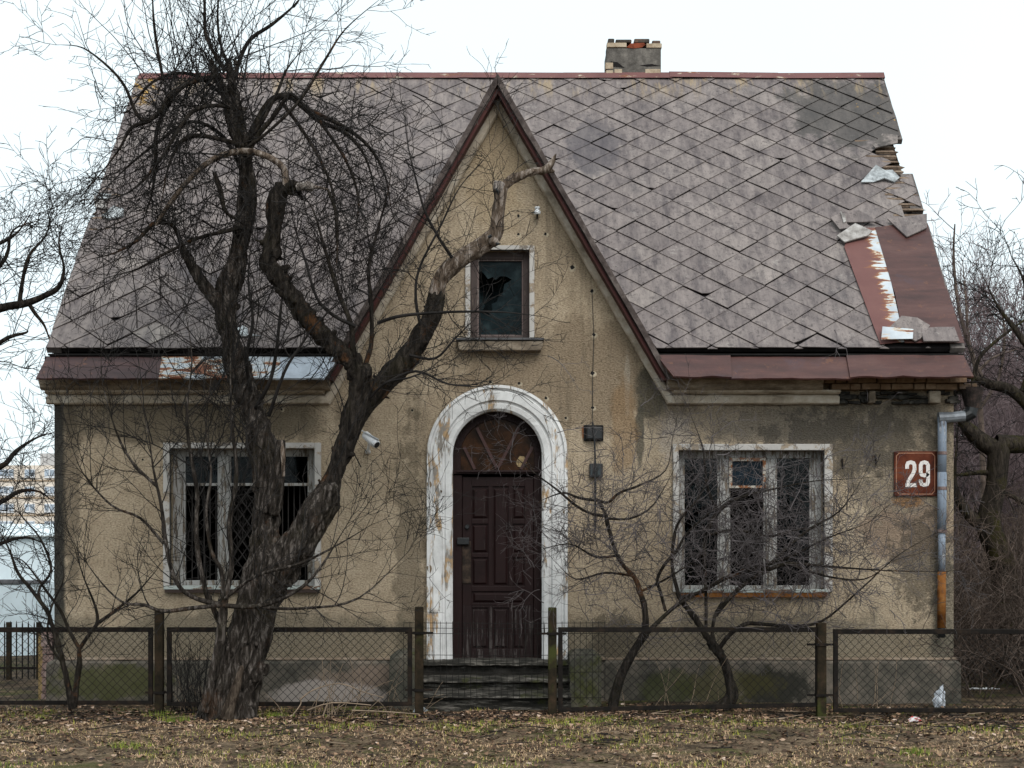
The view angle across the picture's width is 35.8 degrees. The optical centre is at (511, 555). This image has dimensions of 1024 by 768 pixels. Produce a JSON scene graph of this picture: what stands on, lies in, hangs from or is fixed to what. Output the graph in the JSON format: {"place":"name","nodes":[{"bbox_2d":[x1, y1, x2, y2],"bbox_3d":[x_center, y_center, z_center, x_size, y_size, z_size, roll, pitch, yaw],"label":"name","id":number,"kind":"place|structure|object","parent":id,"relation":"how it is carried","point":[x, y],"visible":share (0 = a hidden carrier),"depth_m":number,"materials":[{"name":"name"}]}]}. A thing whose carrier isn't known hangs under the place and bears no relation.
{"place":"outdoors","nodes":[
{"label":"outdoors","id":0,"kind":"place"},
{"bbox_2d":[0,655,1023,767],"bbox_3d":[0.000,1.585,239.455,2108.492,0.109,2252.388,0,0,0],"label":"ground","id":1,"kind":"structure","parent":0,"point":[691,747],"depth_m":13.34,"materials":[{"name":"brown soil"}]},
{"bbox_2d":[0,621,41,679],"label":"picket fence","id":2,"kind":"object","parent":1,"relation":"on","point":[8,652],"visible":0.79,"depth_m":20.09,"materials":[{"name":"black metal"}]},
{"bbox_2d":[0,579,53,655],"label":"garden wall","id":3,"kind":"structure","parent":1,"relation":"on","point":[10,599],"depth_m":25.10,"materials":[{"name":"white paint"}]},
{"bbox_2d":[0,453,53,523],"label":"apartment building","id":4,"kind":"structure","parent":1,"relation":"on","point":[29,518],"depth_m":252.10,"materials":[{"name":"beige concrete"}]},
{"bbox_2d":[0,469,13,477],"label":"window","id":5,"kind":"structure","parent":4,"relation":"in","point":[11,475],"depth_m":251.77,"materials":[{"name":"grey glass"}]},
{"bbox_2d":[0,486,13,494],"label":"window","id":6,"kind":"structure","parent":4,"relation":"in","point":[8,491],"depth_m":251.77,"materials":[{"name":"grey glass"}]},
{"bbox_2d":[0,504,13,512],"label":"window","id":7,"kind":"structure","parent":4,"relation":"in","point":[2,506],"depth_m":251.83,"materials":[{"name":"grey glass"}]},
{"bbox_2d":[0,521,13,523],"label":"window","id":8,"kind":"structure","parent":4,"relation":"in","point":[4,522],"depth_m":251.77,"materials":[{"name":"white glass"}]},
{"bbox_2d":[24,469,34,477],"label":"window","id":9,"kind":"structure","parent":4,"relation":"in","point":[25,471],"depth_m":251.77,"materials":[{"name":"grey glass"}]},
{"bbox_2d":[24,486,34,494],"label":"window","id":10,"kind":"structure","parent":4,"relation":"in","point":[28,487],"depth_m":251.83,"materials":[{"name":"grey glass"}]},
{"bbox_2d":[24,504,34,512],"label":"window","id":11,"kind":"structure","parent":4,"relation":"in","point":[28,509],"depth_m":251.83,"materials":[{"name":"white glass"}]},
{"bbox_2d":[44,469,53,477],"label":"window","id":12,"kind":"structure","parent":4,"relation":"in","point":[48,471],"depth_m":251.77,"materials":[{"name":"grey glass"}]},
{"bbox_2d":[44,486,53,494],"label":"window","id":13,"kind":"structure","parent":4,"relation":"in","point":[47,488],"depth_m":251.77,"materials":[{"name":"grey glass"}]},
{"bbox_2d":[44,504,53,512],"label":"window","id":14,"kind":"structure","parent":4,"relation":"in","point":[51,507],"depth_m":251.83,"materials":[{"name":"white glass"}]},
{"bbox_2d":[0,524,53,582],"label":"metal hall","id":15,"kind":"structure","parent":1,"relation":"on","point":[6,572],"depth_m":77.10,"materials":[{"name":"white metal"}]},
{"bbox_2d":[38,632,53,698],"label":"brick pier","id":16,"kind":"structure","parent":1,"relation":"on","point":[41,670],"depth_m":17.51,"materials":[{"name":"brown brick"}]},
{"bbox_2d":[0,126,107,613],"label":"bare tree","id":17,"kind":"object","parent":1,"relation":"on","point":[19,303],"visible":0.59,"depth_m":20.28,"materials":[{"name":"brown plant"}]},
{"bbox_2d":[0,389,207,709],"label":"sapling","id":18,"kind":"object","parent":1,"relation":"on","point":[72,698],"visible":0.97,"depth_m":15.35,"materials":[{"name":"brown plant"}]},
{"bbox_2d":[158,631,212,714],"bbox_3d":[-3.165,1.151,15.883,0.689,0.863,0.940,0,0,15],"label":"brushwood clump","id":19,"kind":"object","parent":1,"relation":"on","point":[195,690],"visible":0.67,"depth_m":15.90,"materials":[{"name":"brown plant"}]},
{"bbox_2d":[0,607,432,716],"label":"chain link fence","id":20,"kind":"object","parent":1,"relation":"on","point":[159,692],"visible":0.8,"depth_m":15.68,"materials":[{"name":"black metal"}]},
{"bbox_2d":[0,188,486,712],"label":"young tree","id":21,"kind":"object","parent":1,"relation":"on","point":[218,654],"visible":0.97,"depth_m":14.95,"materials":[{"name":"brown plant"}]},
{"bbox_2d":[0,0,585,721],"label":"gnarled tree","id":22,"kind":"object","parent":1,"relation":"on","point":[240,682],"visible":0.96,"depth_m":15.20,"materials":[{"name":"brown plant"}]},
{"bbox_2d":[0,649,997,750],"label":"dry stalks","id":23,"kind":"object","parent":1,"relation":"on","point":[357,703],"visible":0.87,"depth_m":15.47,"materials":[{"name":"plant"}]},
{"bbox_2d":[36,39,976,710],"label":"house","id":24,"kind":"structure","parent":1,"relation":"on","point":[756,241],"depth_m":17.10,"materials":[{"name":"paint"}]},
{"bbox_2d":[163,443,320,592],"bbox_3d":[-2.903,-0.408,17.221,1.696,1.612,0.393,0,0,0],"label":"window","id":25,"kind":"structure","parent":24,"relation":"in","point":[297,465],"depth_m":17.24,"materials":[{"name":"white paint"}]},
{"bbox_2d":[362,430,379,453],"bbox_3d":[-1.540,-1.218,16.885,0.195,0.261,0.425,0,0,-22],"label":"security camera","id":26,"kind":"object","parent":24,"relation":"attached to","point":[371,440],"visible":0.91,"depth_m":16.78,"materials":[{"name":"white plastic"}]},
{"bbox_2d":[457,477,532,657],"bbox_3d":[-0.182,0.132,17.227,0.828,1.973,0.115,0,0,0],"label":"door","id":27,"kind":"structure","parent":24,"relation":"in","point":[486,578],"depth_m":17.23,"materials":[{"name":"red paint"}]},
{"bbox_2d":[456,245,543,351],"bbox_3d":[-0.130,-2.765,17.255,0.944,1.144,0.610,0,0,0],"label":"window","id":28,"kind":"structure","parent":24,"relation":"in","point":[512,267],"depth_m":17.20,"materials":[{"name":"brown paint"}]},
{"bbox_2d":[534,206,540,218],"bbox_3d":[0.271,-3.683,17.037,0.072,0.115,0.125,0,0,0],"label":"ceramic insulator","id":29,"kind":"object","parent":24,"relation":"attached to","point":[538,212],"visible":0.89,"depth_m":16.99,"materials":[{"name":"white ceramic"}]},
{"bbox_2d":[582,425,602,440],"bbox_3d":[0.868,-1.318,17.073,0.233,0.172,0.095,0,0,0],"label":"junction box","id":30,"kind":"object","parent":24,"relation":"attached to","point":[598,433],"visible":0.88,"depth_m":17.04,"materials":[{"name":"black plastic"}]},
{"bbox_2d":[592,295,595,527],"bbox_3d":[0.881,-1.554,17.051,0.050,2.586,0.093,0,0,0],"label":"cable","id":31,"kind":"object","parent":24,"relation":"attached to","point":[593,424],"visible":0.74,"depth_m":17.06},
{"bbox_2d":[589,463,602,477],"bbox_3d":[0.904,-0.914,17.067,0.144,0.151,0.066,0,0,0],"label":"switch box","id":32,"kind":"object","parent":24,"relation":"attached to","point":[597,471],"visible":0.75,"depth_m":17.04,"materials":[{"name":"black plastic"}]},
{"bbox_2d":[673,444,832,596],"bbox_3d":[2.589,-0.377,17.221,1.717,1.646,0.393,0,0,0],"label":"window","id":33,"kind":"structure","parent":24,"relation":"in","point":[811,451],"depth_m":17.24,"materials":[{"name":"white paint"}]},
{"bbox_2d":[894,451,936,495],"bbox_3d":[4.342,-0.881,17.082,0.461,0.482,0.032,0,0,0],"label":"house number sign","id":34,"kind":"object","parent":24,"relation":"attached to","point":[911,462],"visible":0.88,"depth_m":17.07,"materials":[{"name":"brown metal"}]},
{"bbox_2d":[937,381,985,637],"bbox_3d":[4.816,-0.486,17.010,0.522,2.729,0.292,0,0,0],"label":"downpipe","id":35,"kind":"object","parent":24,"relation":"attached to","point":[971,396],"visible":0.88,"depth_m":16.97,"materials":[{"name":"grey metal"}]},
{"bbox_2d":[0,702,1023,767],"bbox_3d":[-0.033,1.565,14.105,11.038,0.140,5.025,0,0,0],"label":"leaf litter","id":36,"kind":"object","parent":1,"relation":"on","point":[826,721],"visible":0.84,"depth_m":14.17,"materials":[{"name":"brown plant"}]},
{"bbox_2d":[0,706,1023,754],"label":"fallen sticks","id":37,"kind":"object","parent":1,"relation":"on","point":[780,716],"visible":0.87,"depth_m":14.59,"materials":[{"name":"brown wood"}]},
{"bbox_2d":[444,354,805,712],"bbox_3d":[1.137,-0.174,15.938,3.620,3.580,1.699,0,0,0],"label":"leafless bush","id":38,"kind":"object","parent":1,"relation":"on","point":[635,580],"visible":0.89,"depth_m":15.88,"materials":[{"name":"brown plant"}]},
{"bbox_2d":[565,330,993,711],"bbox_3d":[2.697,-0.318,15.918,4.308,3.970,1.753,0,0,0],"label":"leafless bush","id":39,"kind":"object","parent":1,"relation":"on","point":[715,649],"visible":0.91,"depth_m":15.89,"materials":[{"name":"brown plant"}]},
{"bbox_2d":[538,607,1023,718],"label":"chain link fence","id":40,"kind":"object","parent":1,"relation":"on","point":[819,694],"visible":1,"depth_m":15.68,"materials":[{"name":"black metal"}]},
{"bbox_2d":[403,621,604,699],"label":"wire gate","id":41,"kind":"structure","parent":40,"relation":"attached to","point":[519,655],"depth_m":15.78,"materials":[{"name":"black metal"}]},
{"bbox_2d":[736,456,1023,707],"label":"thicket","id":42,"kind":"object","parent":1,"relation":"on","point":[986,606],"visible":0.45,"depth_m":18.52,"materials":[{"name":"brown plant"}]},
{"bbox_2d":[908,716,921,721],"bbox_3d":[3.894,1.583,15.355,0.130,0.052,0.090,0,0,0],"label":"wrapper","id":43,"kind":"object","parent":1,"relation":"on","point":[912,719],"visible":0.9,"depth_m":15.36,"materials":[{"name":"white plastic"}]},
{"bbox_2d":[932,685,945,706],"bbox_3d":[4.468,1.491,16.602,0.129,0.295,0.136,0,0,-44],"label":"plastic bag","id":44,"kind":"object","parent":1,"relation":"on","point":[938,700],"visible":0.79,"depth_m":16.56,"materials":[{"name":"white plastic"}]},
{"bbox_2d":[921,189,1023,597],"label":"thin tree","id":45,"kind":"object","parent":1,"relation":"on","point":[964,328],"visible":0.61,"depth_m":26.08,"materials":[{"name":"brown plant"}]},
{"bbox_2d":[933,165,1023,675],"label":"mossy tree","id":46,"kind":"object","parent":1,"relation":"on","point":[998,449],"visible":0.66,"depth_m":20.64,"materials":[{"name":"brown plant"}]},
{"bbox_2d":[937,223,1023,595],"bbox_3d":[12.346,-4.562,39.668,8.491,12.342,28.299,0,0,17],"label":"bare tree","id":47,"kind":"object","parent":1,"relation":"on","point":[1008,414],"visible":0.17,"depth_m":31.09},
{"bbox_2d":[0,0,1023,464],"label":"sky","id":48,"kind":"structure","parent":0,"point":[953,70],"materials":[{"name":"white"}]}
]}

